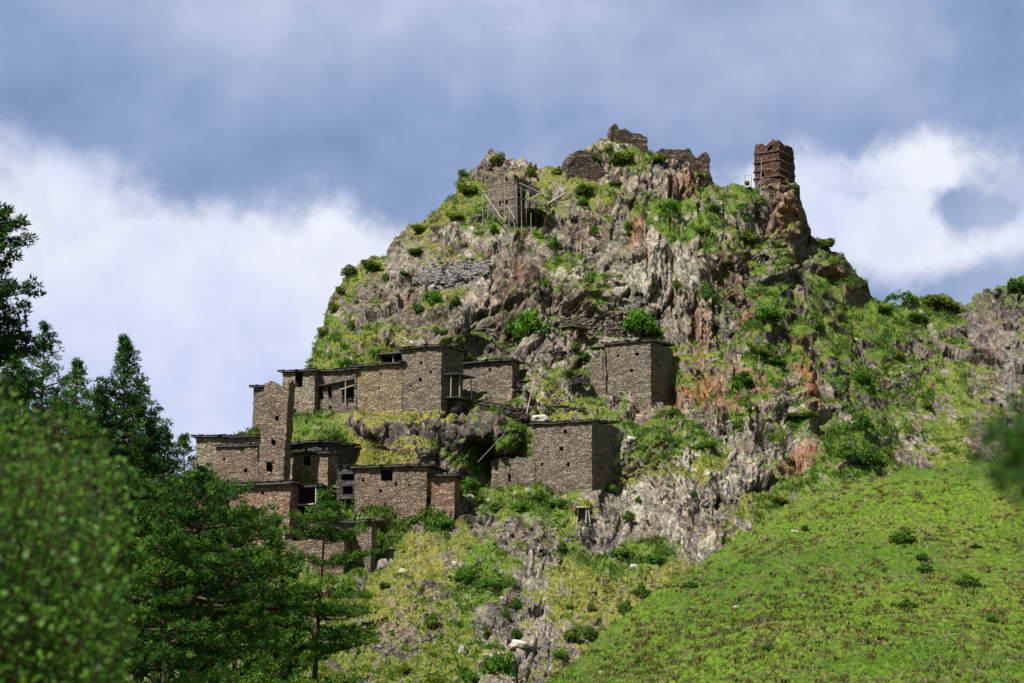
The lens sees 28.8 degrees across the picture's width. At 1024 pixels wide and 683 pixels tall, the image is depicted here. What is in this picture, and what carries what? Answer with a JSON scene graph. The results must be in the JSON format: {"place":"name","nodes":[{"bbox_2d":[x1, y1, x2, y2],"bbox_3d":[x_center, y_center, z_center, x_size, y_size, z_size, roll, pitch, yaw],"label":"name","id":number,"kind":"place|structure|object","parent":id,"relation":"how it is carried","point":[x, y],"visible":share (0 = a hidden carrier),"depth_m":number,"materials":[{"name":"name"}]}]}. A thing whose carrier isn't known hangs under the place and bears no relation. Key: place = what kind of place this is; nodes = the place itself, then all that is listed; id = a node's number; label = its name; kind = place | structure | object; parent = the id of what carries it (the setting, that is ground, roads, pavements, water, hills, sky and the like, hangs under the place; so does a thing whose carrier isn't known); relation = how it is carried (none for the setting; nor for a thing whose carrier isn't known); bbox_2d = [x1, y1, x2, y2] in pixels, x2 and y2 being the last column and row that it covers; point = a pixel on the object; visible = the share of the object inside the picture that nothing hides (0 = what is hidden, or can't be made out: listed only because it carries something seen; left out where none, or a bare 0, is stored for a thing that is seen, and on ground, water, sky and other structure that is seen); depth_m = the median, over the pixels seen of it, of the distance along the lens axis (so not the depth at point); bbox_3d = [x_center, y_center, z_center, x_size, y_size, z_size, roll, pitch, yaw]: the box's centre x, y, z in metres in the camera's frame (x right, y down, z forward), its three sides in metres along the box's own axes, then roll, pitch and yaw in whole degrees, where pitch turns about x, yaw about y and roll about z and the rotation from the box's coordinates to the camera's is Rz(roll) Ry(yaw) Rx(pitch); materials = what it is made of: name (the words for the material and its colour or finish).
{"place":"outdoors","nodes":[
{"label":"outdoors","id":0,"kind":"place"},
{"bbox_2d":[0,0,1023,478],"label":"sky","id":1,"kind":"structure","parent":0,"point":[197,181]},
{"bbox_2d":[99,138,1023,682],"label":"rocky hill","id":2,"kind":"structure","parent":0,"point":[659,260],"depth_m":268.48,"materials":[{"name":"grey stone"}]},
{"bbox_2d":[191,434,260,489],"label":"stone house","id":3,"kind":"structure","parent":2,"relation":"on","point":[205,452],"depth_m":241.40,"materials":[{"name":"grey stone"}]},
{"bbox_2d":[213,443,259,506],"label":"pale front house","id":4,"kind":"structure","parent":2,"relation":"on","point":[238,461],"depth_m":239.15,"materials":[{"name":"brown stone"}]},
{"bbox_2d":[249,383,281,427],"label":"back house","id":5,"kind":"structure","parent":2,"relation":"on","point":[258,393],"depth_m":253.49,"materials":[{"name":"grey stone"}]},
{"bbox_2d":[229,479,305,545],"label":"reddish house","id":6,"kind":"structure","parent":2,"relation":"on","point":[284,494],"depth_m":230.83,"materials":[{"name":"stone"}]},
{"bbox_2d":[258,381,294,481],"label":"slender tower","id":7,"kind":"structure","parent":2,"relation":"on","point":[276,426],"depth_m":235.15,"materials":[{"name":"brown stone"}]},
{"bbox_2d":[277,368,327,414],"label":"narrow house","id":8,"kind":"structure","parent":2,"relation":"on","point":[306,381],"depth_m":256.42,"materials":[{"name":"brown stone"}]},
{"bbox_2d":[289,450,342,486],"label":"stone house","id":9,"kind":"structure","parent":2,"relation":"on","point":[317,467],"depth_m":238.74,"materials":[{"name":"beige stone"}]},
{"bbox_2d":[298,483,336,529],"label":"open loggia house","id":10,"kind":"structure","parent":2,"relation":"on","point":[307,495],"depth_m":232.64,"materials":[{"name":"stone"}]},
{"bbox_2d":[299,487,317,503],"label":"window","id":11,"kind":"structure","parent":10,"relation":"in","point":[307,494],"depth_m":232.82,"materials":[{"name":"black"}]},
{"bbox_2d":[283,530,354,574],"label":"pine hidden house","id":12,"kind":"structure","parent":2,"relation":"on","point":[309,546],"depth_m":224.50,"materials":[{"name":"brown stone"}]},
{"bbox_2d":[291,439,360,465],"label":"house","id":13,"kind":"structure","parent":2,"relation":"on","point":[347,456],"depth_m":242.08,"materials":[{"name":"stone"}]},
{"bbox_2d":[314,367,360,412],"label":"gallery house","id":14,"kind":"structure","parent":2,"relation":"on","point":[334,396],"depth_m":255.94,"materials":[{"name":"grey stone"}]},
{"bbox_2d":[340,385,353,402],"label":"window","id":15,"kind":"structure","parent":14,"relation":"in","point":[349,391],"depth_m":256.05,"materials":[{"name":"black wood"}]},
{"bbox_2d":[335,464,358,510],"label":"ruined passage house","id":16,"kind":"structure","parent":2,"relation":"on","point":[346,481],"depth_m":235.44,"materials":[{"name":"stone"}]},
{"bbox_2d":[320,518,381,570],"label":"lowest house","id":17,"kind":"structure","parent":2,"relation":"on","point":[365,540],"depth_m":226.41,"materials":[{"name":"grey stone"}]},
{"bbox_2d":[361,259,381,269],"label":"shrub","id":18,"kind":"object","parent":2,"relation":"on","point":[367,264],"visible":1,"depth_m":291.07,"materials":[{"name":"green plant"}]},
{"bbox_2d":[349,352,406,414],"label":"tan house","id":19,"kind":"structure","parent":2,"relation":"on","point":[379,387],"depth_m":253.69,"materials":[{"name":"stone"}]},
{"bbox_2d":[350,463,448,521],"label":"broad house","id":20,"kind":"structure","parent":2,"relation":"on","point":[404,488],"depth_m":233.70,"materials":[{"name":"brown stone"}]},
{"bbox_2d":[379,469,393,480],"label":"window","id":21,"kind":"structure","parent":20,"relation":"in","point":[386,474],"depth_m":234.96,"materials":[{"name":"black"}]},
{"bbox_2d":[423,611,438,628],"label":"shrub","id":22,"kind":"object","parent":2,"relation":"on","point":[430,621],"visible":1,"depth_m":204.13,"materials":[{"name":"green plant"}]},
{"bbox_2d":[424,287,441,303],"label":"shrub","id":23,"kind":"object","parent":2,"relation":"on","point":[434,296],"visible":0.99,"depth_m":272.99,"materials":[{"name":"green plant"}]},
{"bbox_2d":[395,343,474,416],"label":"cubic house","id":24,"kind":"structure","parent":2,"relation":"on","point":[434,375],"depth_m":251.08,"materials":[{"name":"grey stone"}]},
{"bbox_2d":[425,671,444,682],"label":"shrub","id":25,"kind":"object","parent":2,"relation":"on","point":[434,677],"visible":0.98,"depth_m":187.57,"materials":[{"name":"green plant"}]},
{"bbox_2d":[433,516,454,526],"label":"shrub","id":26,"kind":"object","parent":2,"relation":"on","point":[448,522],"visible":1,"depth_m":230.52,"materials":[{"name":"green plant"}]},
{"bbox_2d":[426,473,464,521],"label":"red annex","id":27,"kind":"object","parent":2,"relation":"on","point":[444,491],"visible":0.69,"depth_m":233.29,"materials":[{"name":"stone"}]},
{"bbox_2d":[411,257,491,287],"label":"slate scree","id":28,"kind":"structure","parent":2,"relation":"on","point":[436,274],"depth_m":279.07,"materials":[{"name":"grey stone"}]},
{"bbox_2d":[447,568,481,580],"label":"shrub","id":29,"kind":"object","parent":2,"relation":"on","point":[461,574],"visible":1,"depth_m":216.65,"materials":[{"name":"green plant"}]},
{"bbox_2d":[456,183,478,193],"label":"shrub","id":30,"kind":"object","parent":2,"relation":"on","point":[464,188],"visible":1,"depth_m":296.01,"materials":[{"name":"green plant"}]},
{"bbox_2d":[460,668,479,682],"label":"shrub","id":31,"kind":"object","parent":2,"relation":"on","point":[471,676],"visible":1,"depth_m":185.57,"materials":[{"name":"green plant"}]},
{"bbox_2d":[474,577,504,586],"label":"shrub","id":32,"kind":"object","parent":2,"relation":"on","point":[493,581],"visible":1,"depth_m":213.69,"materials":[{"name":"green plant"}]},
{"bbox_2d":[463,357,525,402],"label":"back house","id":33,"kind":"structure","parent":2,"relation":"on","point":[498,378],"depth_m":257.60,"materials":[{"name":"grey stone"}]},
{"bbox_2d":[478,650,515,674],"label":"shrub","id":34,"kind":"object","parent":2,"relation":"on","point":[497,662],"visible":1,"depth_m":187.33,"materials":[{"name":"green plant"}]},
{"bbox_2d":[474,401,530,421],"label":"terrace wall","id":35,"kind":"structure","parent":2,"relation":"on","point":[514,414],"depth_m":251.34,"materials":[{"name":"stone"}]},
{"bbox_2d":[481,182,535,232],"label":"wooden scaffold","id":36,"kind":"object","parent":2,"relation":"on","point":[509,206],"visible":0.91,"depth_m":289.06,"materials":[{"name":"grey wood"}]},
{"bbox_2d":[487,174,531,226],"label":"scaffolded ruin","id":37,"kind":"object","parent":2,"relation":"on","point":[507,182],"visible":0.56,"depth_m":290.50,"materials":[{"name":"grey stone"}]},
{"bbox_2d":[491,455,535,489],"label":"wall annex","id":38,"kind":"object","parent":2,"relation":"on","point":[523,469],"depth_m":245.26,"materials":[{"name":"grey stone"}]},
{"bbox_2d":[509,639,530,649],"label":"stone","id":39,"kind":"object","parent":2,"relation":"on","point":[514,644],"visible":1,"depth_m":195.80,"materials":[{"name":"white stone"}]},
{"bbox_2d":[504,307,549,338],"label":"shrub","id":40,"kind":"object","parent":2,"relation":"on","point":[530,319],"visible":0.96,"depth_m":266.35,"materials":[{"name":"green plant"}]},
{"bbox_2d":[535,347,562,362],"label":"terrace wall","id":41,"kind":"structure","parent":2,"relation":"on","point":[557,354],"depth_m":262.84,"materials":[{"name":"stone"}]},
{"bbox_2d":[563,624,582,640],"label":"shrub","id":42,"kind":"object","parent":2,"relation":"on","point":[573,633],"visible":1,"depth_m":199.00,"materials":[{"name":"green plant"}]},
{"bbox_2d":[529,418,619,494],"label":"square house","id":43,"kind":"structure","parent":2,"relation":"on","point":[571,458],"depth_m":242.75,"materials":[{"name":"grey stone"}]},
{"bbox_2d":[560,316,591,329],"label":"terrace wall","id":44,"kind":"structure","parent":2,"relation":"on","point":[575,322],"depth_m":269.35,"materials":[{"name":"grey stone"}]},
{"bbox_2d":[567,374,590,385],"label":"terrace wall","id":45,"kind":"structure","parent":2,"relation":"on","point":[579,379],"depth_m":259.45,"materials":[{"name":"stone"}]},
{"bbox_2d":[574,506,590,525],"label":"wooden stand","id":46,"kind":"object","parent":2,"relation":"on","point":[581,511],"visible":1,"depth_m":232.65,"materials":[{"name":"grey wood"}]},
{"bbox_2d":[562,150,608,181],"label":"stepped ruin","id":47,"kind":"object","parent":2,"relation":"on","point":[580,164],"visible":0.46,"depth_m":296.31,"materials":[{"name":"stone"}]},
{"bbox_2d":[573,183,598,194],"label":"shrub","id":48,"kind":"object","parent":2,"relation":"on","point":[581,188],"visible":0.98,"depth_m":290.18,"materials":[{"name":"green plant"}]},
{"bbox_2d":[582,626,598,640],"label":"shrub","id":49,"kind":"object","parent":2,"relation":"on","point":[590,633],"visible":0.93,"depth_m":200.95,"materials":[{"name":"green plant"}]},
{"bbox_2d":[589,346,606,397],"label":"porch ruin","id":50,"kind":"object","parent":2,"relation":"on","point":[598,377],"visible":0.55,"depth_m":260.80,"materials":[{"name":"grey stone"}]},
{"bbox_2d":[179,140,1023,682],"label":"hill herbs","id":51,"kind":"object","parent":2,"relation":"on","point":[459,588],"visible":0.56,"depth_m":257.99,"materials":[{"name":"green plant"}]},
{"bbox_2d":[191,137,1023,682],"bbox_3d":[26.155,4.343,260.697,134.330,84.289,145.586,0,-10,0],"label":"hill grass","id":52,"kind":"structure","parent":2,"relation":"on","point":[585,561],"depth_m":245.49,"materials":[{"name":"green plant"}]},
{"bbox_2d":[605,320,624,337],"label":"terrace wall","id":53,"kind":"structure","parent":2,"relation":"on","point":[613,328],"depth_m":269.70,"materials":[{"name":"grey stone"}]},
{"bbox_2d":[606,150,635,163],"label":"shrub","id":54,"kind":"object","parent":2,"relation":"on","point":[623,157],"visible":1,"depth_m":298.09,"materials":[{"name":"green plant"}]},
{"bbox_2d":[617,598,633,614],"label":"shrub","id":55,"kind":"object","parent":2,"relation":"on","point":[625,606],"visible":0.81,"depth_m":208.10,"materials":[{"name":"green plant"}]},
{"bbox_2d":[607,123,647,151],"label":"highest ruin","id":56,"kind":"object","parent":2,"relation":"on","point":[637,140],"visible":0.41,"depth_m":303.47,"materials":[{"name":"brown stone"}]},
{"bbox_2d":[600,338,674,412],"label":"cliff foot house","id":57,"kind":"structure","parent":2,"relation":"on","point":[640,370],"depth_m":259.68,"materials":[{"name":"grey stone"}]},
{"bbox_2d":[622,308,656,333],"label":"shrub","id":58,"kind":"object","parent":2,"relation":"on","point":[632,320],"visible":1,"depth_m":268.30,"materials":[{"name":"green plant"}]},
{"bbox_2d":[631,581,651,597],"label":"shrub","id":59,"kind":"object","parent":2,"relation":"on","point":[641,589],"visible":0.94,"depth_m":213.33,"materials":[{"name":"green plant"}]},
{"bbox_2d":[656,148,710,180],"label":"notched ruin","id":60,"kind":"object","parent":2,"relation":"on","point":[700,162],"visible":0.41,"depth_m":304.86,"materials":[{"name":"brown stone"}]},
{"bbox_2d":[347,252,1023,682],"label":"hill rubble","id":61,"kind":"object","parent":2,"relation":"on","point":[605,512],"visible":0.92,"depth_m":237.48,"materials":[{"name":"grey stone"}]},
{"bbox_2d":[696,280,718,301],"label":"shrub","id":62,"kind":"object","parent":2,"relation":"on","point":[706,288],"visible":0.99,"depth_m":273.99,"materials":[{"name":"green plant"}]},
{"bbox_2d":[729,371,753,383],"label":"shrub","id":63,"kind":"object","parent":2,"relation":"on","point":[745,377],"visible":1,"depth_m":259.75,"materials":[{"name":"green plant"}]},
{"bbox_2d":[739,227,756,245],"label":"shrub","id":64,"kind":"object","parent":2,"relation":"on","point":[746,235],"visible":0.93,"depth_m":293.10,"materials":[{"name":"green plant"}]},
{"bbox_2d":[750,345,771,356],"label":"shrub","id":65,"kind":"object","parent":2,"relation":"on","point":[760,349],"visible":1,"depth_m":266.16,"materials":[{"name":"green plant"}]},
{"bbox_2d":[751,305,786,321],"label":"shrub","id":66,"kind":"object","parent":2,"relation":"on","point":[771,310],"visible":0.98,"depth_m":275.31,"materials":[{"name":"green plant"}]},
{"bbox_2d":[753,138,795,198],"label":"red tower","id":67,"kind":"structure","parent":2,"relation":"on","point":[778,158],"depth_m":309.50,"materials":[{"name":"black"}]},
{"bbox_2d":[786,411,818,418],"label":"shrub","id":68,"kind":"object","parent":2,"relation":"on","point":[792,415],"visible":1,"depth_m":257.31,"materials":[{"name":"green plant"}]},
{"bbox_2d":[814,237,835,248],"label":"shrub","id":69,"kind":"object","parent":2,"relation":"on","point":[828,243],"visible":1,"depth_m":311.44,"materials":[{"name":"green plant"}]},
{"bbox_2d":[833,443,858,458],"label":"shrub","id":70,"kind":"object","parent":2,"relation":"on","point":[845,451],"visible":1,"depth_m":251.24,"materials":[{"name":"green plant"}]},
{"bbox_2d":[850,412,875,431],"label":"shrub","id":71,"kind":"object","parent":2,"relation":"on","point":[863,420],"visible":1,"depth_m":264.03,"materials":[{"name":"green plant"}]},
{"bbox_2d":[853,370,873,385],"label":"shrub","id":72,"kind":"object","parent":2,"relation":"on","point":[865,377],"visible":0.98,"depth_m":279.27,"materials":[{"name":"green plant"}]},
{"bbox_2d":[852,448,888,467],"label":"shrub","id":73,"kind":"object","parent":2,"relation":"on","point":[865,455],"visible":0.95,"depth_m":252.80,"materials":[{"name":"green plant"}]},
{"bbox_2d":[884,289,918,305],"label":"shrub","id":74,"kind":"object","parent":2,"relation":"on","point":[909,295],"visible":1,"depth_m":320.26,"materials":[{"name":"green plant"}]},
{"bbox_2d":[904,311,931,321],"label":"shrub","id":75,"kind":"object","parent":2,"relation":"on","point":[918,316],"visible":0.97,"depth_m":316.68,"materials":[{"name":"green plant"}]},
{"bbox_2d":[919,293,954,305],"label":"shrub","id":76,"kind":"object","parent":2,"relation":"on","point":[935,299],"visible":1,"depth_m":321.70,"materials":[{"name":"green plant"}]},
{"bbox_2d":[1006,277,1023,291],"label":"shrub","id":77,"kind":"object","parent":2,"relation":"on","point":[1014,285],"visible":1,"depth_m":324.83,"materials":[{"name":"green plant"}]},
{"bbox_2d":[542,460,1023,682],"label":"meadow slope","id":78,"kind":"structure","parent":0,"point":[913,475],"depth_m":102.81,"materials":[{"name":"green plant"}]},
{"bbox_2d":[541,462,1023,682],"bbox_3d":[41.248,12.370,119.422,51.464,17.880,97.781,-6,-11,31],"label":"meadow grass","id":79,"kind":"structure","parent":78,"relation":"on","point":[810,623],"depth_m":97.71,"materials":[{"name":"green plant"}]},
{"bbox_2d":[889,529,916,543],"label":"shrub","id":80,"kind":"object","parent":78,"relation":"on","point":[905,535],"visible":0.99,"depth_m":110.30,"materials":[{"name":"green plant"}]},
{"bbox_2d":[955,572,980,586],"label":"shrub","id":81,"kind":"object","parent":78,"relation":"on","point":[967,580],"visible":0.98,"depth_m":100.21,"materials":[{"name":"green plant"}]},
{"bbox_3d":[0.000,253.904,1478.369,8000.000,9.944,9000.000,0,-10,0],"label":"valley ground","id":82,"kind":"structure","parent":0,"visible":0},
{"bbox_2d":[0,199,57,461],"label":"pine tree","id":83,"kind":"object","parent":82,"relation":"on","point":[10,340],"visible":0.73,"depth_m":63.08,"materials":[{"name":"green plant"}]},
{"bbox_2d":[0,346,61,588],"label":"pine tree","id":84,"kind":"object","parent":82,"relation":"on","point":[13,364],"visible":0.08,"depth_m":90.71,"materials":[{"name":"green plant"}]},
{"bbox_2d":[6,319,80,417],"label":"pine tree","id":85,"kind":"object","parent":82,"relation":"on","point":[44,366],"visible":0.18,"depth_m":98.63,"materials":[{"name":"green plant"}]},
{"bbox_2d":[37,357,104,554],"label":"pine tree","id":86,"kind":"object","parent":82,"relation":"on","point":[78,371],"visible":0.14,"depth_m":96.81,"materials":[{"name":"green plant"}]},
{"bbox_2d":[0,398,144,682],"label":"pine tree","id":87,"kind":"object","parent":82,"relation":"on","point":[65,406],"visible":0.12,"depth_m":80.18,"materials":[{"name":"green plant"}]},
{"bbox_2d":[0,363,155,682],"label":"leafy bush","id":88,"kind":"object","parent":82,"relation":"on","point":[50,613],"visible":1,"depth_m":8.12,"materials":[{"name":"green plant"}]},
{"bbox_2d":[38,384,147,677],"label":"pine tree","id":89,"kind":"object","parent":82,"relation":"on","point":[100,398],"visible":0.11,"depth_m":90.36,"materials":[{"name":"green plant"}]},
{"bbox_2d":[66,333,173,682],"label":"pine tree","id":90,"kind":"object","parent":82,"relation":"on","point":[138,442],"visible":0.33,"depth_m":92.53,"materials":[{"name":"green plant"}]},
{"bbox_2d":[79,475,200,682],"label":"pine tree","id":91,"kind":"object","parent":82,"relation":"on","point":[152,499],"visible":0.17,"depth_m":85.04,"materials":[{"name":"green plant"}]},
{"bbox_2d":[127,416,198,682],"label":"pine tree","id":92,"kind":"object","parent":82,"relation":"on","point":[171,607],"visible":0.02,"depth_m":95.11,"materials":[{"name":"green plant"}]},
{"bbox_2d":[105,513,234,682],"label":"pine tree","id":93,"kind":"object","parent":82,"relation":"on","point":[165,530],"visible":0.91,"depth_m":72.98,"materials":[{"name":"green plant"}]},
{"bbox_2d":[149,429,211,676],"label":"pine tree","id":94,"kind":"object","parent":82,"relation":"on","point":[167,436],"visible":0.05,"depth_m":100.17,"materials":[{"name":"green plant"}]},
{"bbox_2d":[148,432,237,674],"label":"pine tree","id":95,"kind":"object","parent":82,"relation":"on","point":[183,439],"visible":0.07,"depth_m":106.36,"materials":[{"name":"green plant"}]},
{"bbox_2d":[150,656,239,682],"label":"bush","id":96,"kind":"object","parent":82,"relation":"on","point":[229,677],"visible":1,"depth_m":69.01,"materials":[{"name":"green plant"}]},
{"bbox_2d":[104,468,286,679],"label":"pine tree","id":97,"kind":"object","parent":82,"relation":"on","point":[222,490],"visible":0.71,"depth_m":77.13,"materials":[{"name":"green plant"}]},
{"bbox_2d":[156,464,257,682],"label":"pine tree","id":98,"kind":"object","parent":82,"relation":"on","point":[215,615],"visible":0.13,"depth_m":98.77,"materials":[{"name":"green plant"}]},
{"bbox_2d":[182,501,307,682],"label":"pine tree","id":99,"kind":"object","parent":82,"relation":"on","point":[261,623],"visible":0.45,"depth_m":82.94,"materials":[{"name":"green plant"}]},
{"bbox_2d":[212,667,310,682],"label":"bush","id":100,"kind":"object","parent":82,"relation":"on","point":[249,680],"visible":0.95,"depth_m":73.16,"materials":[{"name":"green plant"}]},
{"bbox_2d":[231,526,327,682],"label":"pine tree","id":101,"kind":"object","parent":82,"relation":"on","point":[290,666],"visible":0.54,"depth_m":94.55,"materials":[{"name":"green plant"}]},
{"bbox_2d":[252,673,344,682],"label":"bush","id":102,"kind":"object","parent":82,"relation":"on","point":[299,678],"visible":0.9,"depth_m":74.67,"materials":[{"name":"green plant"}]},
{"bbox_2d":[251,487,388,682],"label":"pine tree","id":103,"kind":"object","parent":82,"relation":"on","point":[340,634],"visible":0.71,"depth_m":98.97,"materials":[{"name":"green plant"}]},
{"bbox_2d":[956,386,1023,607],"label":"tree","id":104,"kind":"object","parent":82,"relation":"on","point":[1012,443],"visible":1,"depth_m":3.35,"materials":[{"name":"green plant"}]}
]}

